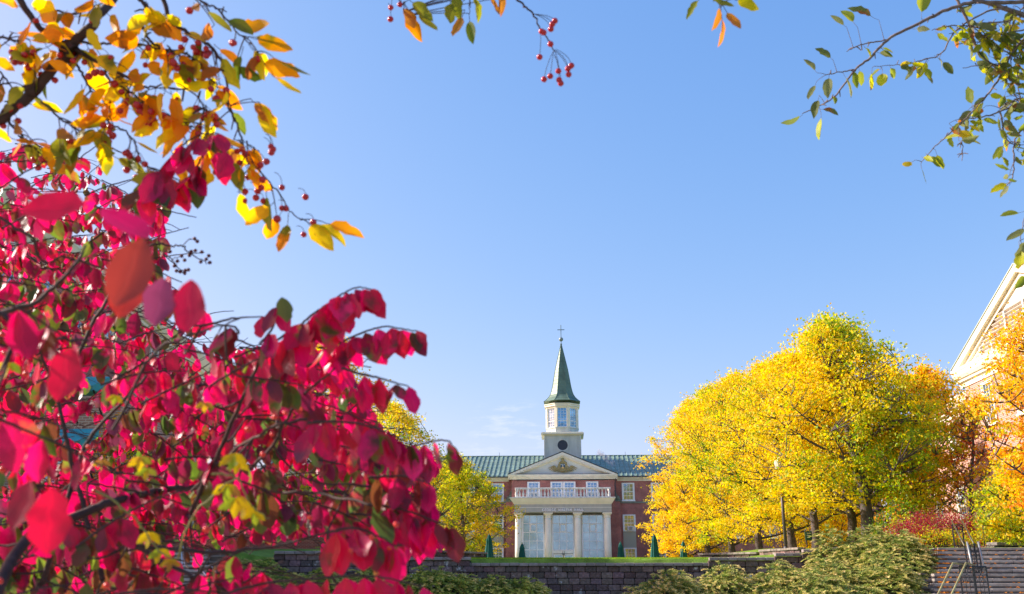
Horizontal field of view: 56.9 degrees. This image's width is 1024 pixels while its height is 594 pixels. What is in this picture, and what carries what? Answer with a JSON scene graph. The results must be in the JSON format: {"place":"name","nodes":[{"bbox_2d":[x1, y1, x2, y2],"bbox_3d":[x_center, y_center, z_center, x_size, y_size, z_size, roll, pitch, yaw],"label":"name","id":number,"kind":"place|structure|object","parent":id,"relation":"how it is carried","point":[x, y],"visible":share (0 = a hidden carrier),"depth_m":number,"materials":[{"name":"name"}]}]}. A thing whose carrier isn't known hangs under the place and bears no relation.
{"place":"outdoors","nodes":[
{"label":"outdoors","id":0,"kind":"place"},
{"bbox_2d":[0,0,1023,522],"label":"sky","id":1,"kind":"structure","parent":0,"point":[656,205],"materials":[{"name":"blue"}]},
{"bbox_2d":[216,547,1023,574],"bbox_3d":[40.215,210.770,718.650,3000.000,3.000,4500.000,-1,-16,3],"label":"ground","id":2,"kind":"structure","parent":0,"point":[260,554],"depth_m":32.16,"materials":[{"name":"green plant"}]},
{"bbox_2d":[0,380,174,523],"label":"entrance block","id":3,"kind":"structure","parent":2,"relation":"on","point":[85,418],"depth_m":32.15,"materials":[{"name":"brick"}]},
{"bbox_2d":[59,429,98,478],"bbox_3d":[-13.430,4.601,28.028,1.777,1.554,1.179,-1,-16,3],"label":"awning","id":4,"kind":"object","parent":3,"relation":"attached to","point":[81,442],"visible":0.11,"depth_m":28.18,"materials":[{"name":"teal fabric"}]},
{"bbox_2d":[0,183,210,547],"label":"side building","id":5,"kind":"structure","parent":2,"relation":"on","point":[146,323],"depth_m":44.30,"materials":[{"name":"brick"}]},
{"bbox_2d":[2,238,16,284],"bbox_3d":[-18.126,-1.000,33.965,0.140,2.100,1.250,1,-16,-3],"label":"window","id":6,"kind":"structure","parent":5,"relation":"in","point":[9,279],"depth_m":34.23,"materials":[{"name":"white glass"}]},
{"bbox_2d":[43,280,50,290],"bbox_3d":[-18.327,-0.046,37.222,0.140,2.100,1.250,1,-16,-3],"label":"window","id":7,"kind":"structure","parent":5,"relation":"in","point":[47,286],"depth_m":37.28,"materials":[{"name":"white glass"}]},
{"bbox_2d":[76,377,109,423],"bbox_3d":[-13.771,3.227,30.537,0.955,1.559,1.179,-1,-16,3],"label":"awning","id":8,"kind":"object","parent":5,"relation":"attached to","point":[96,387],"visible":0.37,"depth_m":30.61,"materials":[{"name":"teal fabric"}]},
{"bbox_2d":[104,313,113,339],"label":"window","id":9,"kind":"structure","parent":5,"relation":"in","point":[106,335],"depth_m":43.74,"materials":[{"name":"white glass"}]},
{"bbox_2d":[79,405,148,523],"bbox_3d":[-12.527,6.106,30.359,3.738,5.292,3.270,-5,-17,18],"label":"autumn tree","id":10,"kind":"object","parent":2,"relation":"on","point":[129,455],"visible":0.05,"depth_m":30.39,"materials":[{"name":"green plant"}]},
{"bbox_2d":[64,550,210,586],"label":"stone stairs","id":11,"kind":"structure","parent":2,"relation":"on","point":[186,579],"depth_m":28.57,"materials":[{"name":"grey stone"}]},
{"bbox_2d":[181,546,211,575],"bbox_3d":[-8.647,7.719,26.504,1.795,1.496,0.836,-1,-16,3],"label":"stair railing","id":12,"kind":"object","parent":11,"relation":"on","point":[203,572],"visible":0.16,"depth_m":26.60,"materials":[{"name":"metal"}]},
{"bbox_2d":[204,550,225,573],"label":"stair kerb wall","id":13,"kind":"structure","parent":2,"relation":"on","point":[214,558],"depth_m":29.66,"materials":[{"name":"stone"}]},
{"bbox_2d":[238,557,274,571],"bbox_3d":[-9.289,8.763,30.924,3.464,0.618,3.227,-1,-16,3],"label":"juniper","id":14,"kind":"object","parent":2,"relation":"on","point":[243,561],"visible":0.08,"depth_m":30.56,"materials":[{"name":"green plant"}]},
{"bbox_2d":[194,471,332,548],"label":"annex","id":15,"kind":"object","parent":2,"relation":"on","point":[308,544],"depth_m":60.90,"materials":[{"name":"brick"}]},
{"bbox_2d":[242,557,298,586],"bbox_3d":[-7.807,9.243,29.348,3.852,2.285,3.451,4,-17,-13],"label":"juniper","id":16,"kind":"object","parent":2,"relation":"on","point":[270,563],"visible":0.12,"depth_m":29.47,"materials":[{"name":"green plant"}]},
{"bbox_2d":[265,567,343,593],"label":"juniper","id":17,"kind":"object","parent":2,"relation":"on","point":[313,572],"visible":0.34,"depth_m":27.30,"materials":[{"name":"green plant"}]},
{"bbox_2d":[272,551,357,581],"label":"retaining wall","id":18,"kind":"structure","parent":2,"relation":"on","point":[298,562],"depth_m":31.62,"materials":[{"name":"stone"}]},
{"bbox_2d":[287,337,394,502],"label":"autumn tree","id":19,"kind":"object","parent":2,"relation":"on","point":[306,474],"visible":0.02,"depth_m":55.41,"materials":[{"name":"yellow plant"}]},
{"bbox_2d":[331,568,420,593],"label":"juniper","id":20,"kind":"object","parent":2,"relation":"on","point":[362,572],"visible":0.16,"depth_m":27.21,"materials":[{"name":"green plant"}]},
{"bbox_2d":[0,0,758,251],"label":"crab apple tree","id":21,"kind":"object","parent":2,"relation":"on","point":[147,109],"visible":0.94,"depth_m":1.34,"materials":[{"name":"orange plant"}]},
{"bbox_2d":[353,557,473,586],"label":"retaining wall","id":22,"kind":"structure","parent":2,"relation":"on","point":[452,566],"depth_m":31.82,"materials":[{"name":"stone"}]},
{"bbox_2d":[373,398,477,532],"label":"autumn tree","id":23,"kind":"object","parent":2,"relation":"on","point":[399,419],"visible":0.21,"depth_m":65.38,"materials":[{"name":"yellow plant"}]},
{"bbox_2d":[399,564,486,593],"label":"juniper","id":24,"kind":"object","parent":2,"relation":"on","point":[439,579],"visible":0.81,"depth_m":27.10,"materials":[{"name":"green plant"}]},
{"bbox_2d":[411,550,487,557],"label":"retaining wall","id":25,"kind":"structure","parent":2,"relation":"on","point":[474,554],"depth_m":51.35,"materials":[{"name":"stone"}]},
{"bbox_2d":[432,453,525,553],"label":"autumn tree","id":26,"kind":"object","parent":2,"relation":"on","point":[465,504],"visible":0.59,"depth_m":77.45,"materials":[{"name":"yellow plant"}]},
{"bbox_2d":[461,574,551,593],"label":"juniper","id":27,"kind":"object","parent":2,"relation":"on","point":[491,585],"visible":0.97,"depth_m":26.75,"materials":[{"name":"green plant"}]},
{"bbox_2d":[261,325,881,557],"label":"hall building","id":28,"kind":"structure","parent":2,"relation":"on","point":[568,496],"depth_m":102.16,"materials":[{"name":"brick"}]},
{"bbox_2d":[491,483,503,501],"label":"window","id":29,"kind":"structure","parent":28,"relation":"in","point":[496,484],"depth_m":103.59,"materials":[{"name":"white glass"}]},
{"bbox_2d":[492,515,503,531],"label":"window","id":30,"kind":"structure","parent":28,"relation":"in","point":[501,523],"depth_m":102.62,"materials":[{"name":"white glass"}]},
{"bbox_2d":[493,548,503,557],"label":"window","id":31,"kind":"structure","parent":28,"relation":"in","point":[497,554],"depth_m":101.73,"materials":[{"name":"white glass"}]},
{"bbox_2d":[527,482,539,496],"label":"window","id":32,"kind":"structure","parent":28,"relation":"in","point":[529,484],"depth_m":102.32,"materials":[{"name":"white glass"}]},
{"bbox_2d":[522,515,544,556],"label":"lobby window","id":33,"kind":"structure","parent":28,"relation":"in","point":[533,536],"depth_m":99.73,"materials":[{"name":"clear glass"}]},
{"bbox_2d":[550,482,562,495],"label":"window","id":34,"kind":"structure","parent":28,"relation":"in","point":[552,484],"depth_m":102.22,"materials":[{"name":"white glass"}]},
{"bbox_2d":[552,515,574,556],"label":"lobby window","id":35,"kind":"structure","parent":28,"relation":"in","point":[562,525],"depth_m":99.64,"materials":[{"name":"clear glass"}]},
{"bbox_2d":[564,551,572,556],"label":"door","id":36,"kind":"structure","parent":28,"relation":"in","point":[565,555],"depth_m":98.94,"materials":[{"name":"white paint"}]},
{"bbox_2d":[563,482,575,495],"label":"window","id":37,"kind":"structure","parent":28,"relation":"in","point":[565,484],"depth_m":102.12,"materials":[{"name":"white glass"}]},
{"bbox_2d":[586,481,597,495],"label":"window","id":38,"kind":"structure","parent":28,"relation":"in","point":[588,483],"depth_m":102.02,"materials":[{"name":"white glass"}]},
{"bbox_2d":[581,515,604,557],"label":"lobby window","id":39,"kind":"structure","parent":28,"relation":"in","point":[592,525],"depth_m":99.39,"materials":[{"name":"clear glass"}]},
{"bbox_2d":[622,483,635,500],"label":"window","id":40,"kind":"structure","parent":28,"relation":"in","point":[628,491],"depth_m":102.80,"materials":[{"name":"white glass"}]},
{"bbox_2d":[623,514,635,530],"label":"window","id":41,"kind":"structure","parent":28,"relation":"in","point":[628,520],"depth_m":101.92,"materials":[{"name":"white glass"}]},
{"bbox_2d":[624,548,636,556],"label":"window","id":42,"kind":"structure","parent":28,"relation":"in","point":[628,552],"depth_m":101.03,"materials":[{"name":"white glass"}]},
{"bbox_2d":[651,483,662,500],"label":"window","id":43,"kind":"structure","parent":28,"relation":"in","point":[652,484],"depth_m":102.77,"materials":[{"name":"white glass"}]},
{"bbox_2d":[652,514,664,530],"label":"window","id":44,"kind":"structure","parent":28,"relation":"in","point":[653,516],"depth_m":101.77,"materials":[{"name":"white glass"}]},
{"bbox_2d":[470,563,708,593],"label":"retaining wall","id":45,"kind":"structure","parent":2,"relation":"on","point":[589,578],"depth_m":31.74,"materials":[{"name":"stone"}]},
{"bbox_2d":[471,557,746,558],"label":"grass","id":46,"kind":"structure","parent":2,"relation":"on","point":[592,558],"depth_m":34.70,"materials":[{"name":"green plant"}]},
{"bbox_2d":[622,568,717,593],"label":"juniper","id":47,"kind":"object","parent":2,"relation":"on","point":[683,584],"visible":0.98,"depth_m":25.78,"materials":[{"name":"green plant"}]},
{"bbox_2d":[635,469,734,557],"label":"autumn tree","id":48,"kind":"object","parent":2,"relation":"on","point":[668,543],"visible":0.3,"depth_m":78.38,"materials":[{"name":"yellow plant"}]},
{"bbox_2d":[631,392,752,552],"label":"autumn tree","id":49,"kind":"object","parent":2,"relation":"on","point":[678,500],"visible":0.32,"depth_m":75.85,"materials":[{"name":"yellow plant"}]},
{"bbox_2d":[657,380,773,552],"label":"autumn tree","id":50,"kind":"object","parent":2,"relation":"on","point":[703,526],"visible":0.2,"depth_m":67.94,"materials":[{"name":"yellow plant"}]},
{"bbox_2d":[698,552,759,557],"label":"retaining wall","id":51,"kind":"structure","parent":2,"relation":"on","point":[733,554],"depth_m":48.03,"materials":[{"name":"stone"}]},
{"bbox_2d":[662,367,815,549],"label":"autumn tree","id":52,"kind":"object","parent":2,"relation":"on","point":[725,523],"visible":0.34,"depth_m":60.46,"materials":[{"name":"yellow plant"}]},
{"bbox_2d":[696,560,783,593],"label":"juniper","id":53,"kind":"object","parent":2,"relation":"on","point":[726,581],"visible":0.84,"depth_m":26.00,"materials":[{"name":"green plant"}]},
{"bbox_2d":[707,557,774,588],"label":"retaining wall","id":54,"kind":"structure","parent":2,"relation":"on","point":[749,565],"depth_m":31.31,"materials":[{"name":"stone"}]},
{"bbox_2d":[680,508,837,556],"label":"annex","id":55,"kind":"object","parent":2,"relation":"on","point":[746,547],"visible":0.09,"depth_m":95.20,"materials":[{"name":"brick"}]},
{"bbox_2d":[769,523,780,538],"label":"window","id":56,"kind":"structure","parent":55,"relation":"in","point":[774,526],"depth_m":95.40,"materials":[{"name":"white glass"}]},
{"bbox_2d":[678,353,844,547],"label":"autumn tree","id":57,"kind":"object","parent":2,"relation":"on","point":[791,538],"visible":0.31,"depth_m":52.76,"materials":[{"name":"yellow plant"}]},
{"bbox_2d":[774,458,788,547],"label":"street lamp","id":58,"kind":"object","parent":2,"relation":"on","point":[776,464],"visible":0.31,"depth_m":44.23,"materials":[{"name":"brown metal"}]},
{"bbox_2d":[758,547,805,554],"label":"retaining wall","id":59,"kind":"structure","parent":2,"relation":"on","point":[780,550],"depth_m":43.71,"materials":[{"name":"stone"}]},
{"bbox_2d":[706,343,865,547],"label":"autumn tree","id":60,"kind":"object","parent":2,"relation":"on","point":[813,515],"visible":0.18,"depth_m":49.27,"materials":[{"name":"yellow plant"}]},
{"bbox_2d":[774,553,802,585],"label":"retaining wall","id":61,"kind":"structure","parent":2,"relation":"on","point":[796,562],"depth_m":31.08,"materials":[{"name":"stone"}]},
{"bbox_2d":[738,559,852,593],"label":"juniper","id":62,"kind":"object","parent":2,"relation":"on","point":[783,578],"visible":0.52,"depth_m":25.95,"materials":[{"name":"green plant"}]},
{"bbox_2d":[805,531,811,546],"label":"notice board","id":63,"kind":"object","parent":2,"relation":"on","point":[807,533],"visible":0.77,"depth_m":47.79,"materials":[{"name":"green paint"}]},
{"bbox_2d":[801,549,841,572],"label":"retaining wall","id":64,"kind":"structure","parent":2,"relation":"on","point":[803,556],"depth_m":30.93,"materials":[{"name":"stone"}]},
{"bbox_2d":[765,566,883,593],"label":"juniper","id":65,"kind":"object","parent":2,"relation":"on","point":[833,585],"visible":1,"depth_m":24.98,"materials":[{"name":"green plant"}]},
{"bbox_2d":[767,508,889,547],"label":"autumn tree","id":66,"kind":"object","parent":2,"relation":"on","point":[842,525],"visible":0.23,"depth_m":60.12,"materials":[{"name":"yellow plant"}]},
{"bbox_2d":[734,344,935,544],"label":"autumn tree","id":67,"kind":"object","parent":2,"relation":"on","point":[852,519],"visible":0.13,"depth_m":42.33,"materials":[{"name":"yellow plant"}]},
{"bbox_2d":[789,557,893,593],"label":"juniper","id":68,"kind":"object","parent":2,"relation":"on","point":[846,572],"visible":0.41,"depth_m":26.71,"materials":[{"name":"green plant"}]},
{"bbox_2d":[801,524,888,572],"bbox_3d":[10.928,9.007,29.838,4.014,3.657,3.622,-10,-19,30],"label":"juniper","id":69,"kind":"object","parent":2,"relation":"on","point":[822,549],"visible":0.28,"depth_m":30.07,"materials":[{"name":"green plant"}]},
{"bbox_2d":[732,303,982,537],"bbox_3d":[14.036,5.351,39.193,10.134,10.420,8.520,-13,-21,37],"label":"autumn tree","id":70,"kind":"object","parent":2,"relation":"on","point":[826,340],"visible":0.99,"depth_m":38.29,"materials":[{"name":"yellow plant"}]},
{"bbox_2d":[828,529,939,584],"bbox_3d":[11.593,8.391,29.025,4.226,2.562,4.248,-14,-21,39],"label":"juniper","id":71,"kind":"object","parent":2,"relation":"on","point":[901,543],"visible":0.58,"depth_m":28.18,"materials":[{"name":"green plant"}]},
{"bbox_2d":[851,553,931,593],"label":"juniper","id":72,"kind":"object","parent":2,"relation":"on","point":[903,576],"visible":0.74,"depth_m":25.83,"materials":[{"name":"green plant"}]},
{"bbox_2d":[865,488,937,536],"bbox_3d":[14.592,8.262,35.379,2.682,2.786,3.135,9,-18,-27],"label":"autumn tree","id":73,"kind":"object","parent":2,"relation":"on","point":[899,508],"visible":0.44,"depth_m":35.14,"materials":[{"name":"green plant"}]},
{"bbox_2d":[781,0,1023,288],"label":"crab apple tree","id":74,"kind":"object","parent":2,"relation":"on","point":[1006,40],"visible":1,"depth_m":2.70,"materials":[{"name":"green plant"}]},
{"bbox_2d":[883,518,956,547],"bbox_3d":[13.682,8.203,32.274,3.024,1.322,2.674,-1,-16,3],"label":"shrub","id":75,"kind":"object","parent":2,"relation":"on","point":[906,526],"visible":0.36,"depth_m":32.14,"materials":[{"name":"red plant"}]},
{"bbox_2d":[862,354,985,520],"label":"autumn tree","id":76,"kind":"object","parent":2,"relation":"on","point":[933,388],"visible":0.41,"depth_m":40.35,"materials":[{"name":"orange plant"}]},
{"bbox_2d":[915,549,939,593],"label":"stair kerb wall","id":77,"kind":"structure","parent":2,"relation":"on","point":[928,587],"depth_m":26.26,"materials":[{"name":"stone"}]},
{"bbox_2d":[883,506,992,547],"bbox_3d":[14.995,8.243,33.225,3.973,1.885,3.442,-6,-17,19],"label":"shrub","id":78,"kind":"object","parent":2,"relation":"on","point":[944,521],"visible":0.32,"depth_m":32.99,"materials":[{"name":"red plant"}]},
{"bbox_2d":[906,524,985,547],"bbox_3d":[14.327,8.082,31.499,3.131,1.094,2.265,-1,-16,3],"label":"shrub","id":79,"kind":"object","parent":2,"relation":"on","point":[943,541],"visible":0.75,"depth_m":31.36,"materials":[{"name":"yellow plant"}]},
{"bbox_2d":[899,263,1023,547],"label":"side building","id":80,"kind":"structure","parent":2,"relation":"on","point":[1004,294],"depth_m":46.00,"materials":[{"name":"brick"}]},
{"bbox_2d":[934,491,946,528],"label":"window","id":81,"kind":"structure","parent":80,"relation":"in","point":[942,491],"depth_m":55.38,"materials":[{"name":"white glass"}]},
{"bbox_2d":[955,486,968,523],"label":"window","id":82,"kind":"structure","parent":80,"relation":"in","point":[959,509],"depth_m":52.35,"materials":[{"name":"white glass"}]},
{"bbox_2d":[980,378,998,425],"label":"window","id":83,"kind":"structure","parent":80,"relation":"in","point":[983,384],"depth_m":46.07,"materials":[{"name":"white glass"}]},
{"bbox_2d":[1013,366,1023,416],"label":"window","id":84,"kind":"structure","parent":80,"relation":"in","point":[1019,412],"depth_m":42.83,"materials":[{"name":"white glass"}]},
{"bbox_2d":[934,385,1003,546],"bbox_3d":[18.373,6.897,37.765,3.012,6.684,4.088,-1,-16,3],"label":"autumn tree","id":85,"kind":"object","parent":2,"relation":"on","point":[973,472],"visible":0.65,"depth_m":37.65,"materials":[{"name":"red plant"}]},
{"bbox_2d":[929,548,1023,593],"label":"stone stairs","id":86,"kind":"structure","parent":2,"relation":"on","point":[999,583],"depth_m":26.97,"materials":[{"name":"grey stone"}]},
{"bbox_2d":[937,562,989,593],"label":"stair railing","id":87,"kind":"object","parent":86,"relation":"on","point":[973,569],"visible":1,"depth_m":24.38,"materials":[{"name":"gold metal"}]},
{"bbox_2d":[951,521,985,576],"bbox_3d":[13.578,7.524,28.210,0.432,1.838,3.470,-5,-17,17],"label":"stair railing","id":88,"kind":"object","parent":86,"relation":"on","point":[954,526],"visible":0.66,"depth_m":27.20,"materials":[{"name":"grey metal"}]},
{"bbox_2d":[932,550,1023,592],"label":"fallen leaves","id":89,"kind":"object","parent":86,"relation":"on","point":[957,572],"visible":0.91,"depth_m":26.66,"materials":[{"name":"orange plant"}]},
{"bbox_2d":[954,302,1023,519],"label":"autumn tree","id":90,"kind":"object","parent":2,"relation":"on","point":[1012,390],"visible":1,"depth_m":30.56,"materials":[{"name":"orange plant"}]},
{"bbox_2d":[956,440,1023,546],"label":"autumn tree","id":91,"kind":"object","parent":2,"relation":"on","point":[992,500],"visible":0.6,"depth_m":31.29,"materials":[{"name":"yellow plant"}]},
{"bbox_2d":[959,510,1023,546],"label":"shrub","id":92,"kind":"object","parent":2,"relation":"on","point":[1005,531],"visible":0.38,"depth_m":31.73,"materials":[{"name":"yellow plant"}]},
{"bbox_2d":[986,542,1023,546],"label":"retaining wall","id":93,"kind":"structure","parent":2,"relation":"on","point":[995,544],"depth_m":30.74,"materials":[{"name":"stone"}]},
{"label":"patio","id":94,"kind":"structure","parent":0,"visible":0},
{"bbox_2d":[485,534,493,557],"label":"patio umbrella","id":95,"kind":"object","parent":94,"relation":"on","point":[489,548],"visible":0.71,"depth_m":70.64,"materials":[{"name":"green fabric"}]},
{"bbox_2d":[519,543,524,557],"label":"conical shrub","id":96,"kind":"object","parent":94,"relation":"on","point":[522,552],"visible":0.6,"depth_m":75.26,"materials":[{"name":"green plant"}]},
{"bbox_2d":[617,541,624,556],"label":"patio umbrella","id":97,"kind":"object","parent":94,"relation":"on","point":[620,551],"visible":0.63,"depth_m":74.88,"materials":[{"name":"green fabric"}]},
{"bbox_2d":[650,534,658,556],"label":"patio umbrella","id":98,"kind":"object","parent":94,"relation":"on","point":[654,549],"visible":0.68,"depth_m":69.97,"materials":[{"name":"green fabric"}]},
{"bbox_2d":[680,541,686,556],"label":"patio umbrella","id":99,"kind":"object","parent":94,"relation":"on","point":[683,553],"visible":0.45,"depth_m":71.72,"materials":[{"name":"green fabric"}]},
{"label":"path","id":100,"kind":"structure","parent":0,"visible":0},
{"bbox_2d":[0,133,466,593],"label":"burning bush","id":101,"kind":"object","parent":100,"relation":"on","point":[377,516],"visible":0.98,"depth_m":1.22,"materials":[{"name":"red plant"}]},
{"bbox_2d":[0,362,269,571],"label":"yellow vine","id":102,"kind":"object","parent":101,"relation":"attached to","point":[236,462],"visible":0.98,"depth_m":1.00,"materials":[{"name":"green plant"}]},
{"bbox_2d":[79,237,211,355],"bbox_3d":[-0.535,0.011,1.343,0.212,0.191,0.031,-4,-17,12],"label":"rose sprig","id":103,"kind":"object","parent":101,"relation":"attached to","point":[103,306],"visible":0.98,"depth_m":1.35,"materials":[{"name":"plant"}]}
]}

